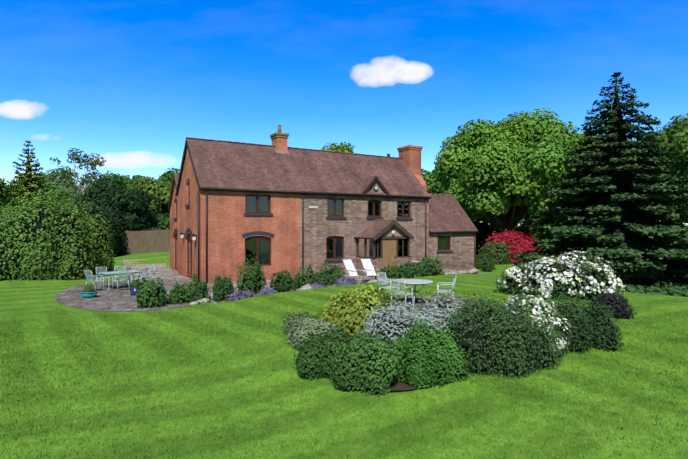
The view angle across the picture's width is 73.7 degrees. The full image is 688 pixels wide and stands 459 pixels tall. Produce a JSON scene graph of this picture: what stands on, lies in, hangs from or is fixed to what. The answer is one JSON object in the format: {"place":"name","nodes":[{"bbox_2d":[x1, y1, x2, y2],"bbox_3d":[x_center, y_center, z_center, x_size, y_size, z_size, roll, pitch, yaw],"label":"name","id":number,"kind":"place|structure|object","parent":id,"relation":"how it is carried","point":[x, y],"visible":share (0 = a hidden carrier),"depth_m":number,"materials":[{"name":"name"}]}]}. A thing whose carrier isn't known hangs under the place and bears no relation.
{"place":"outdoors","nodes":[
{"label":"outdoors","id":0,"kind":"place"},
{"bbox_2d":[127,268,213,286],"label":"terrace","id":1,"kind":"structure","parent":0,"point":[167,273],"depth_m":25.88,"materials":[{"name":"stone"}]},
{"bbox_2d":[186,137,401,158],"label":"roof ridge","id":2,"kind":"structure","parent":0,"point":[289,147],"depth_m":27.48,"materials":[{"name":"tile"}]},
{"bbox_2d":[177,148,428,283],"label":"house wall","id":3,"kind":"structure","parent":0,"point":[229,223],"depth_m":24.44,"materials":[{"name":"brick"}]},
{"bbox_2d":[185,228,192,277],"bbox_3d":[-8.139,1.262,24.430,0.236,2.700,2.044,0,0,-31],"label":"gable door","id":4,"kind":"structure","parent":3,"relation":"in","point":[189,257],"depth_m":24.78,"materials":[{"name":"brown wood"}]},
{"bbox_2d":[242,231,274,265],"bbox_3d":[-4.447,0.993,23.623,1.790,1.810,0.236,0,0,-31],"label":"ground floor window","id":5,"kind":"structure","parent":3,"relation":"in","point":[258,247],"depth_m":23.63,"materials":[{"name":"clear glass"}]},
{"bbox_2d":[244,194,272,215],"bbox_3d":[-4.428,-1.267,23.586,1.550,1.110,0.292,0,0,-31],"label":"brick window","id":6,"kind":"structure","parent":3,"relation":"in","point":[257,205],"depth_m":23.56,"materials":[{"name":"clear glass"}]},
{"bbox_2d":[186,138,430,196],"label":"roof","id":7,"kind":"structure","parent":3,"relation":"on","point":[227,165],"depth_m":25.83,"materials":[{"name":"tile"}]},
{"bbox_2d":[270,125,288,151],"bbox_3d":[-3.837,-5.087,27.192,0.826,2.160,1.060,0,0,-31],"label":"chimney","id":8,"kind":"object","parent":7,"relation":"on","point":[279,138],"visible":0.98,"depth_m":26.84,"materials":[{"name":"brick"}]},
{"bbox_2d":[200,187,431,198],"bbox_3d":[-0.675,-1.986,25.595,14.460,0.180,0.217,0,0,-31],"label":"roof gutter","id":9,"kind":"object","parent":7,"relation":"attached to","point":[301,192],"visible":0.93,"depth_m":24.77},
{"bbox_2d":[361,180,387,199],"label":"dormer gable","id":10,"kind":"structure","parent":7,"relation":"on","point":[378,190],"depth_m":27.24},
{"bbox_2d":[397,145,426,190],"bbox_3d":[4.546,-2.644,31.785,1.180,6.410,2.350,0,0,-31],"label":"chimney","id":11,"kind":"object","parent":7,"relation":"on","point":[410,155],"visible":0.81,"depth_m":31.23,"materials":[{"name":"brick"}]},
{"bbox_2d":[325,236,343,261],"bbox_3d":[-0.527,1.072,25.935,1.360,1.480,0.292,0,0,-31],"label":"stone window","id":12,"kind":"structure","parent":3,"relation":"in","point":[335,248],"depth_m":25.93,"materials":[{"name":"clear glass"}]},
{"bbox_2d":[326,198,345,218],"bbox_3d":[-0.493,-1.193,25.940,1.280,1.210,0.292,0,0,-31],"label":"stone window","id":13,"kind":"structure","parent":3,"relation":"in","point":[335,208],"depth_m":25.94,"materials":[{"name":"clear glass"}]},
{"bbox_2d":[198,186,475,283],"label":"downpipes","id":14,"kind":"object","parent":3,"relation":"attached to","point":[302,233],"visible":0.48,"depth_m":23.42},
{"bbox_2d":[367,199,383,218],"bbox_3d":[1.790,-1.213,27.305,1.180,1.190,0.292,0,0,-31],"label":"stone window","id":15,"kind":"structure","parent":3,"relation":"in","point":[374,208],"depth_m":27.32,"materials":[{"name":"clear glass"}]},
{"bbox_2d":[396,201,412,219],"bbox_3d":[3.674,-1.191,28.432,1.250,1.170,0.292,0,0,-31],"label":"stone window","id":16,"kind":"structure","parent":3,"relation":"in","point":[403,210],"depth_m":28.43,"materials":[{"name":"clear glass"}]},
{"bbox_2d":[0,252,687,458],"bbox_3d":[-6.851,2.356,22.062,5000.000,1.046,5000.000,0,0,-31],"label":"ground","id":17,"kind":"structure","parent":0,"point":[162,258],"depth_m":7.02,"materials":[{"name":"green plant"}]},
{"bbox_2d":[0,177,14,210],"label":"tree","id":18,"kind":"object","parent":17,"relation":"on","point":[5,188],"visible":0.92,"depth_m":42.87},
{"bbox_2d":[0,198,27,280],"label":"hedge","id":19,"kind":"object","parent":17,"relation":"on","point":[12,241],"depth_m":23.76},
{"bbox_2d":[4,140,53,212],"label":"conifer tree","id":20,"kind":"object","parent":17,"relation":"on","point":[20,184],"depth_m":46.24,"materials":[{"name":"plant"}]},
{"bbox_2d":[16,234,54,279],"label":"hedge","id":21,"kind":"object","parent":17,"relation":"on","point":[35,263],"depth_m":23.80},
{"bbox_2d":[7,173,77,207],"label":"tree","id":22,"kind":"object","parent":17,"relation":"on","point":[51,185],"visible":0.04,"depth_m":78.00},
{"bbox_2d":[0,181,87,279],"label":"hedge","id":23,"kind":"object","parent":17,"relation":"on","point":[24,236],"depth_m":24.12,"materials":[{"name":"plant"}]},
{"bbox_2d":[35,187,80,213],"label":"tree","id":24,"kind":"object","parent":17,"relation":"on","point":[57,191],"visible":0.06,"depth_m":61.39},
{"bbox_2d":[33,148,106,212],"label":"birch tree","id":25,"kind":"object","parent":17,"relation":"on","point":[69,173],"depth_m":46.19,"materials":[{"name":"plant"}]},
{"bbox_2d":[43,187,96,280],"bbox_3d":[-14.532,0.208,24.493,1.970,4.912,3.096,-1,1,-72],"label":"hedge","id":26,"kind":"object","parent":17,"relation":"on","point":[66,261],"depth_m":24.01,"materials":[{"name":"plant"}]},
{"bbox_2d":[47,208,115,278],"bbox_3d":[-15.053,0.670,25.839,3.989,3.990,3.766,0,0,-31],"label":"hedge","id":27,"kind":"object","parent":17,"relation":"on","point":[88,252],"depth_m":25.26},
{"bbox_2d":[80,206,114,276],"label":"hedge","id":28,"kind":"object","parent":17,"relation":"on","point":[110,258],"depth_m":25.91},
{"bbox_2d":[92,201,122,256],"bbox_3d":[-17.928,0.036,33.848,2.851,4.309,2.703,0,0,-31],"label":"tree","id":29,"kind":"object","parent":17,"relation":"on","point":[101,209],"depth_m":33.43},
{"bbox_2d":[99,185,128,231],"bbox_3d":[-18.116,-0.688,36.071,2.749,5.645,2.574,0,0,-31],"label":"tree","id":30,"kind":"object","parent":17,"relation":"on","point":[110,210],"depth_m":35.62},
{"bbox_2d":[103,208,127,255],"bbox_3d":[-17.896,0.211,35.243,2.463,3.828,1.962,0,0,-31],"label":"tree","id":31,"kind":"object","parent":17,"relation":"on","point":[119,228],"depth_m":35.16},
{"bbox_2d":[100,170,132,187],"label":"tree","id":32,"kind":"object","parent":17,"relation":"on","point":[124,179],"visible":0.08,"depth_m":96.06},
{"bbox_2d":[74,178,160,229],"bbox_3d":[-18.765,-0.987,38.397,6.560,6.542,6.042,0,0,-31],"label":"yew tree","id":33,"kind":"object","parent":17,"relation":"on","point":[96,194],"visible":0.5,"depth_m":36.69,"materials":[{"name":"plant"}]},
{"bbox_2d":[121,203,143,230],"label":"tree","id":34,"kind":"object","parent":17,"relation":"on","point":[129,224],"depth_m":36.62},
{"bbox_2d":[55,279,212,310],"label":"round patio","id":35,"kind":"structure","parent":17,"relation":"on","point":[119,298],"depth_m":17.61,"materials":[{"name":"stone"}]},
{"bbox_2d":[99,270,142,290],"bbox_3d":[-9.985,2.263,20.598,0.900,0.731,1.550,0,1,39],"label":"patio table","id":36,"kind":"object","parent":35,"relation":"on","point":[116,272],"visible":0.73,"depth_m":20.27,"materials":[{"name":"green metal"}]},
{"bbox_2d":[135,276,164,307],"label":"shrub","id":37,"kind":"object","parent":35,"relation":"on","point":[154,287],"depth_m":15.71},
{"bbox_2d":[194,279,210,300],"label":"shrub","id":38,"kind":"object","parent":35,"relation":"on","point":[199,285],"depth_m":16.74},
{"bbox_2d":[136,185,152,230],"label":"tree","id":39,"kind":"object","parent":17,"relation":"on","point":[142,215],"depth_m":37.48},
{"bbox_2d":[122,260,167,269],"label":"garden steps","id":40,"kind":"structure","parent":17,"relation":"on","point":[141,266],"depth_m":30.33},
{"bbox_2d":[122,229,169,254],"bbox_3d":[-21.143,1.080,33.368,19.184,2.248,0.127,0,0,-31],"label":"fence","id":41,"kind":"object","parent":17,"relation":"on","point":[148,241],"visible":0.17,"depth_m":36.54,"materials":[{"name":"brown wood"}]},
{"bbox_2d":[137,277,157,307],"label":"shrub","id":42,"kind":"object","parent":17,"relation":"on","point":[144,282],"depth_m":15.62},
{"bbox_2d":[126,175,171,217],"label":"tree","id":43,"kind":"object","parent":17,"relation":"on","point":[159,191],"depth_m":50.35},
{"bbox_2d":[157,167,179,182],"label":"tree","id":44,"kind":"object","parent":17,"relation":"on","point":[165,176],"visible":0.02,"depth_m":87.70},
{"bbox_2d":[170,183,177,270],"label":"house wall","id":45,"kind":"structure","parent":17,"relation":"on","point":[173,224],"depth_m":29.29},
{"bbox_2d":[168,286,180,304],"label":"shrub","id":46,"kind":"object","parent":17,"relation":"on","point":[173,294],"depth_m":16.28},
{"bbox_2d":[188,273,198,301],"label":"shrub","id":47,"kind":"object","parent":17,"relation":"on","point":[194,280],"depth_m":16.64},
{"bbox_2d":[216,276,234,300],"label":"shrub","id":48,"kind":"object","parent":17,"relation":"on","point":[225,287],"depth_m":17.21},
{"bbox_2d":[237,262,253,292],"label":"shrub","id":49,"kind":"object","parent":17,"relation":"on","point":[249,275],"depth_m":18.23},
{"bbox_2d":[236,255,265,293],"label":"shrub","id":50,"kind":"object","parent":17,"relation":"on","point":[253,277],"depth_m":18.48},
{"bbox_2d":[252,258,266,293],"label":"shrub","id":51,"kind":"object","parent":17,"relation":"on","point":[261,276],"depth_m":18.90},
{"bbox_2d":[277,269,297,291],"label":"shrub","id":52,"kind":"object","parent":17,"relation":"on","point":[289,275],"depth_m":19.66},
{"bbox_2d":[280,310,315,333],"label":"shrub","id":53,"kind":"object","parent":17,"relation":"on","point":[307,316],"depth_m":11.12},
{"bbox_2d":[286,324,324,349],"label":"shrub","id":54,"kind":"object","parent":17,"relation":"on","point":[294,333],"depth_m":9.76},
{"bbox_2d":[297,339,325,378],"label":"bush","id":55,"kind":"object","parent":17,"relation":"on","point":[302,371],"depth_m":8.03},
{"bbox_2d":[286,318,349,341],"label":"shrub","id":56,"kind":"object","parent":17,"relation":"on","point":[321,326],"depth_m":10.05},
{"bbox_2d":[293,329,348,374],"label":"bush","id":57,"kind":"object","parent":17,"relation":"on","point":[321,345],"depth_m":8.26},
{"bbox_2d":[314,268,334,284],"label":"shrub","id":58,"kind":"object","parent":17,"relation":"on","point":[319,278],"depth_m":21.48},
{"bbox_2d":[310,294,341,322],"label":"shrub","id":59,"kind":"object","parent":17,"relation":"on","point":[319,316],"depth_m":10.69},
{"bbox_2d":[321,336,340,378],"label":"bush","id":60,"kind":"object","parent":17,"relation":"on","point":[332,346],"depth_m":7.98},
{"bbox_2d":[188,268,478,305],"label":"rockery stones","id":61,"kind":"object","parent":17,"relation":"on","point":[471,271],"visible":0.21,"depth_m":19.89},
{"bbox_2d":[324,325,349,345],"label":"bush","id":62,"kind":"object","parent":17,"relation":"on","point":[342,333],"depth_m":8.63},
{"bbox_2d":[321,142,354,152],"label":"tree","id":63,"kind":"object","parent":17,"relation":"on","point":[345,147],"visible":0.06,"depth_m":60.62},
{"bbox_2d":[334,276,357,285],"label":"lavender","id":64,"kind":"object","parent":17,"relation":"on","point":[345,282],"depth_m":19.43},
{"bbox_2d":[329,339,365,389],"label":"shrub","id":65,"kind":"object","parent":17,"relation":"on","point":[339,380],"depth_m":7.39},
{"bbox_2d":[331,290,364,340],"bbox_3d":[0.080,1.949,10.292,0.810,1.132,0.961,0,0,-31],"label":"yellow conifer","id":66,"kind":"object","parent":17,"relation":"on","point":[354,317],"depth_m":10.07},
{"bbox_2d":[210,269,485,303],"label":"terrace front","id":67,"kind":"structure","parent":17,"relation":"on","point":[360,279],"depth_m":23.53,"materials":[{"name":"stone"}]},
{"bbox_2d":[212,274,223,301],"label":"shrub","id":68,"kind":"object","parent":67,"relation":"on","point":[217,280],"depth_m":17.00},
{"bbox_2d":[225,290,256,301],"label":"lavender","id":69,"kind":"object","parent":67,"relation":"on","point":[236,293],"depth_m":16.38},
{"bbox_2d":[270,271,288,291],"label":"shrub","id":70,"kind":"object","parent":67,"relation":"on","point":[280,283],"depth_m":19.33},
{"bbox_2d":[318,260,340,284],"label":"shrub","id":71,"kind":"object","parent":67,"relation":"on","point":[330,266],"depth_m":21.67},
{"bbox_2d":[342,259,366,280],"bbox_3d":[0.501,2.039,22.196,1.071,1.180,0.646,0,1,45],"label":"lounger","id":72,"kind":"object","parent":67,"relation":"on","point":[350,267],"visible":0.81,"depth_m":22.33,"materials":[{"name":"white fabric"}]},
{"bbox_2d":[361,258,382,282],"bbox_3d":[1.376,2.037,22.453,0.646,1.180,1.071,0,0,-37],"label":"lounger","id":73,"kind":"object","parent":67,"relation":"on","point":[367,264],"visible":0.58,"depth_m":22.65,"materials":[{"name":"white fabric"}]},
{"bbox_2d":[388,262,412,278],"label":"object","id":74,"kind":"object","parent":67,"relation":"on","point":[395,271],"depth_m":22.21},
{"bbox_2d":[422,256,444,275],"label":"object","id":75,"kind":"object","parent":67,"relation":"on","point":[433,260],"depth_m":23.61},
{"bbox_2d":[322,288,388,323],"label":"shrub","id":76,"kind":"object","parent":17,"relation":"on","point":[334,308],"depth_m":10.35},
{"bbox_2d":[354,283,383,333],"bbox_3d":[0.645,1.875,10.586,1.052,1.276,1.043,0,0,-31],"label":"yellow conifer","id":77,"kind":"object","parent":17,"relation":"on","point":[366,295],"depth_m":10.33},
{"bbox_2d":[338,332,402,388],"bbox_3d":[0.420,2.174,7.758,1.097,0.912,1.155,0,0,-31],"label":"shrub","id":78,"kind":"object","parent":17,"relation":"on","point":[362,343],"depth_m":7.50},
{"bbox_2d":[353,286,395,309],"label":"shrub","id":79,"kind":"object","parent":17,"relation":"on","point":[380,292],"visible":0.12,"depth_m":11.54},
{"bbox_2d":[356,338,399,395],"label":"shrub","id":80,"kind":"object","parent":17,"relation":"on","point":[389,376],"depth_m":7.23,"materials":[{"name":"plant"}]},
{"bbox_2d":[356,225,410,276],"bbox_3d":[2.256,1.098,26.434,2.590,3.040,1.830,0,0,-31],"label":"porch","id":81,"kind":"object","parent":17,"relation":"on","point":[388,247],"visible":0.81,"depth_m":25.73,"materials":[{"name":"wood"}]},
{"bbox_2d":[354,221,391,238],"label":"porch roof","id":82,"kind":"structure","parent":81,"relation":"attached to","point":[372,230],"depth_m":25.88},
{"bbox_2d":[360,302,412,333],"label":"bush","id":83,"kind":"object","parent":17,"relation":"on","point":[390,312],"depth_m":10.09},
{"bbox_2d":[374,264,399,279],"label":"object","id":84,"kind":"object","parent":17,"relation":"on","point":[385,268],"depth_m":21.98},
{"bbox_2d":[356,309,418,346],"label":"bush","id":85,"kind":"object","parent":17,"relation":"on","point":[374,328],"depth_m":9.17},
{"bbox_2d":[384,300,416,317],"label":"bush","id":86,"kind":"object","parent":17,"relation":"on","point":[400,307],"depth_m":10.58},
{"bbox_2d":[368,307,453,340],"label":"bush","id":87,"kind":"object","parent":17,"relation":"on","point":[419,313],"depth_m":9.72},
{"bbox_2d":[402,319,454,386],"bbox_3d":[1.388,2.044,7.755,0.924,1.068,1.062,0,0,-31],"label":"shrub","id":88,"kind":"object","parent":17,"relation":"on","point":[444,365],"depth_m":7.45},
{"bbox_2d":[422,157,446,193],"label":"tree","id":89,"kind":"object","parent":17,"relation":"on","point":[428,180],"visible":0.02,"depth_m":59.11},
{"bbox_2d":[384,295,485,311],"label":"island patio","id":90,"kind":"structure","parent":17,"relation":"on","point":[421,303],"depth_m":15.17,"materials":[{"name":"stone"}]},
{"bbox_2d":[390,278,412,306],"bbox_3d":[1.743,1.932,13.931,0.508,0.917,0.590,0,0,33],"label":"round chair","id":91,"kind":"object","parent":90,"relation":"on","point":[398,293],"visible":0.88,"depth_m":13.80,"materials":[{"name":"grey metal"}]},
{"bbox_2d":[398,279,432,304],"bbox_3d":[2.280,2.028,14.763,1.160,0.730,1.160,0,0,-31],"label":"round table","id":92,"kind":"object","parent":90,"relation":"on","point":[413,282],"visible":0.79,"depth_m":14.68,"materials":[{"name":"grey metal"}]},
{"bbox_2d":[417,287,464,316],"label":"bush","id":93,"kind":"object","parent":17,"relation":"on","point":[435,300],"depth_m":10.45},
{"bbox_2d":[387,371,495,390],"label":"island soil","id":94,"kind":"structure","parent":17,"relation":"on","point":[400,385],"depth_m":7.40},
{"bbox_2d":[389,334,408,382],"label":"shrub","id":95,"kind":"object","parent":94,"relation":"on","point":[399,342],"depth_m":7.64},
{"bbox_2d":[400,319,438,387],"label":"shrub","id":96,"kind":"object","parent":94,"relation":"on","point":[421,374],"depth_m":7.35,"materials":[{"name":"plant"}]},
{"bbox_2d":[414,305,469,331],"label":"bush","id":97,"kind":"object","parent":17,"relation":"on","point":[444,315],"depth_m":9.15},
{"bbox_2d":[436,327,471,381],"bbox_3d":[1.756,2.121,7.818,0.721,0.913,0.714,0,0,-31],"label":"box","id":98,"kind":"object","parent":17,"relation":"on","point":[456,354],"depth_m":7.62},
{"bbox_2d":[470,217,485,255],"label":"tree","id":99,"kind":"object","parent":17,"relation":"on","point":[479,235],"depth_m":44.72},
{"bbox_2d":[476,251,495,268],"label":"corner shrub","id":100,"kind":"object","parent":17,"relation":"on","point":[478,257],"depth_m":32.31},
{"bbox_2d":[475,218,497,245],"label":"shrub","id":101,"kind":"object","parent":17,"relation":"on","point":[490,229],"depth_m":45.35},
{"bbox_2d":[477,239,511,264],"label":"shrub","id":102,"kind":"object","parent":17,"relation":"on","point":[502,256],"depth_m":36.24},
{"bbox_2d":[451,290,538,361],"bbox_3d":[2.859,1.836,8.767,1.834,1.362,1.811,0,0,-31],"label":"bush","id":103,"kind":"object","parent":17,"relation":"on","point":[504,314],"depth_m":8.41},
{"bbox_2d":[430,108,583,233],"bbox_3d":[15.411,-3.925,42.626,13.343,13.783,12.970,0,0,-31],"label":"tree","id":104,"kind":"object","parent":17,"relation":"on","point":[513,152],"depth_m":39.17,"materials":[{"name":"plant"}]},
{"bbox_2d":[478,229,544,263],"bbox_3d":[14.374,1.375,38.244,4.787,2.839,5.441,0,0,-31],"label":"maple","id":105,"kind":"object","parent":17,"relation":"on","point":[523,244],"depth_m":37.04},
{"bbox_2d":[493,299,533,327],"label":"bush","id":106,"kind":"object","parent":17,"relation":"on","point":[514,310],"depth_m":8.84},
{"bbox_2d":[485,313,545,377],"bbox_3d":[2.886,1.994,8.126,1.177,1.055,1.087,0,0,-31],"label":"bush","id":107,"kind":"object","parent":17,"relation":"on","point":[517,359],"depth_m":7.83,"materials":[{"name":"plant"}]},
{"bbox_2d":[494,263,537,296],"bbox_3d":[6.801,1.829,16.970,2.346,1.170,2.298,0,0,-31],"label":"viburnum","id":108,"kind":"object","parent":17,"relation":"on","point":[511,285],"depth_m":16.70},
{"bbox_2d":[502,289,558,337],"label":"flowering bush","id":109,"kind":"object","parent":17,"relation":"on","point":[519,300],"depth_m":9.14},
{"bbox_2d":[515,300,545,329],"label":"flowering bush","id":110,"kind":"object","parent":17,"relation":"on","point":[528,317],"depth_m":8.91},
{"bbox_2d":[515,318,562,369],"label":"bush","id":111,"kind":"object","parent":17,"relation":"on","point":[554,353],"depth_m":8.17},
{"bbox_2d":[518,252,589,300],"bbox_3d":[7.537,1.611,16.286,2.291,1.616,2.320,0,0,-31],"label":"flowering bush","id":112,"kind":"object","parent":17,"relation":"on","point":[548,281],"depth_m":15.65,"materials":[{"name":"plant"}]},
{"bbox_2d":[542,305,572,357],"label":"flowering bush","id":113,"kind":"object","parent":17,"relation":"on","point":[562,323],"depth_m":8.95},
{"bbox_2d":[551,304,595,352],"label":"bush","id":114,"kind":"object","parent":17,"relation":"on","point":[586,324],"depth_m":9.22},
{"bbox_2d":[554,292,597,346],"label":"bush","id":115,"kind":"object","parent":17,"relation":"on","point":[578,303],"depth_m":9.86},
{"bbox_2d":[555,248,616,274],"bbox_3d":[9.071,1.554,17.755,2.755,1.709,2.485,0,0,-31],"label":"viburnum","id":116,"kind":"object","parent":17,"relation":"on","point":[566,253],"depth_m":17.66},
{"bbox_2d":[562,258,618,299],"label":"flowering bush","id":117,"kind":"object","parent":17,"relation":"on","point":[593,281],"depth_m":15.41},
{"bbox_2d":[512,72,687,296],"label":"conifer tree","id":118,"kind":"object","parent":17,"relation":"on","point":[664,193],"depth_m":20.91,"materials":[{"name":"plant"}]},
{"bbox_2d":[583,298,623,350],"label":"bush","id":119,"kind":"object","parent":17,"relation":"on","point":[596,333],"depth_m":9.38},
{"bbox_2d":[589,292,636,318],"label":"bush","id":120,"kind":"object","parent":17,"relation":"on","point":[606,298],"depth_m":12.43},
{"bbox_2d":[634,113,687,207],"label":"tree","id":121,"kind":"object","parent":17,"relation":"on","point":[671,132],"depth_m":48.08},
{"bbox_2d":[667,129,687,186],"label":"tree","id":122,"kind":"object","parent":17,"relation":"on","point":[681,146],"visible":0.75,"depth_m":43.19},
{"bbox_2d":[0,0,687,223],"label":"sky","id":123,"kind":"structure","parent":0,"point":[125,82],"materials":[{"name":"blue"}]},
{"bbox_2d":[356,257,409,276],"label":"porch dwarf walls","id":124,"kind":"structure","parent":0,"point":[377,263],"depth_m":25.93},
{"bbox_2d":[429,233,475,269],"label":"wall","id":125,"kind":"structure","parent":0,"point":[461,256],"depth_m":30.76,"materials":[{"name":"brick"}]},
{"bbox_2d":[437,236,452,252],"bbox_3d":[6.557,0.967,30.230,1.370,1.110,0.292,0,0,-31],"label":"window","id":126,"kind":"structure","parent":125,"relation":"in","point":[443,244],"depth_m":30.23,"materials":[{"name":"clear glass"}]},
{"bbox_2d":[429,195,477,232],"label":"roof","id":127,"kind":"structure","parent":125,"relation":"on","point":[447,213],"depth_m":31.51,"materials":[{"name":"tile"}]},
{"bbox_2d":[432,303,504,374],"bbox_3d":[2.247,1.913,8.234,1.342,1.217,1.352,0,0,-31],"label":"bush","id":128,"kind":"object","parent":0,"point":[472,335],"depth_m":7.92,"materials":[{"name":"plant"}]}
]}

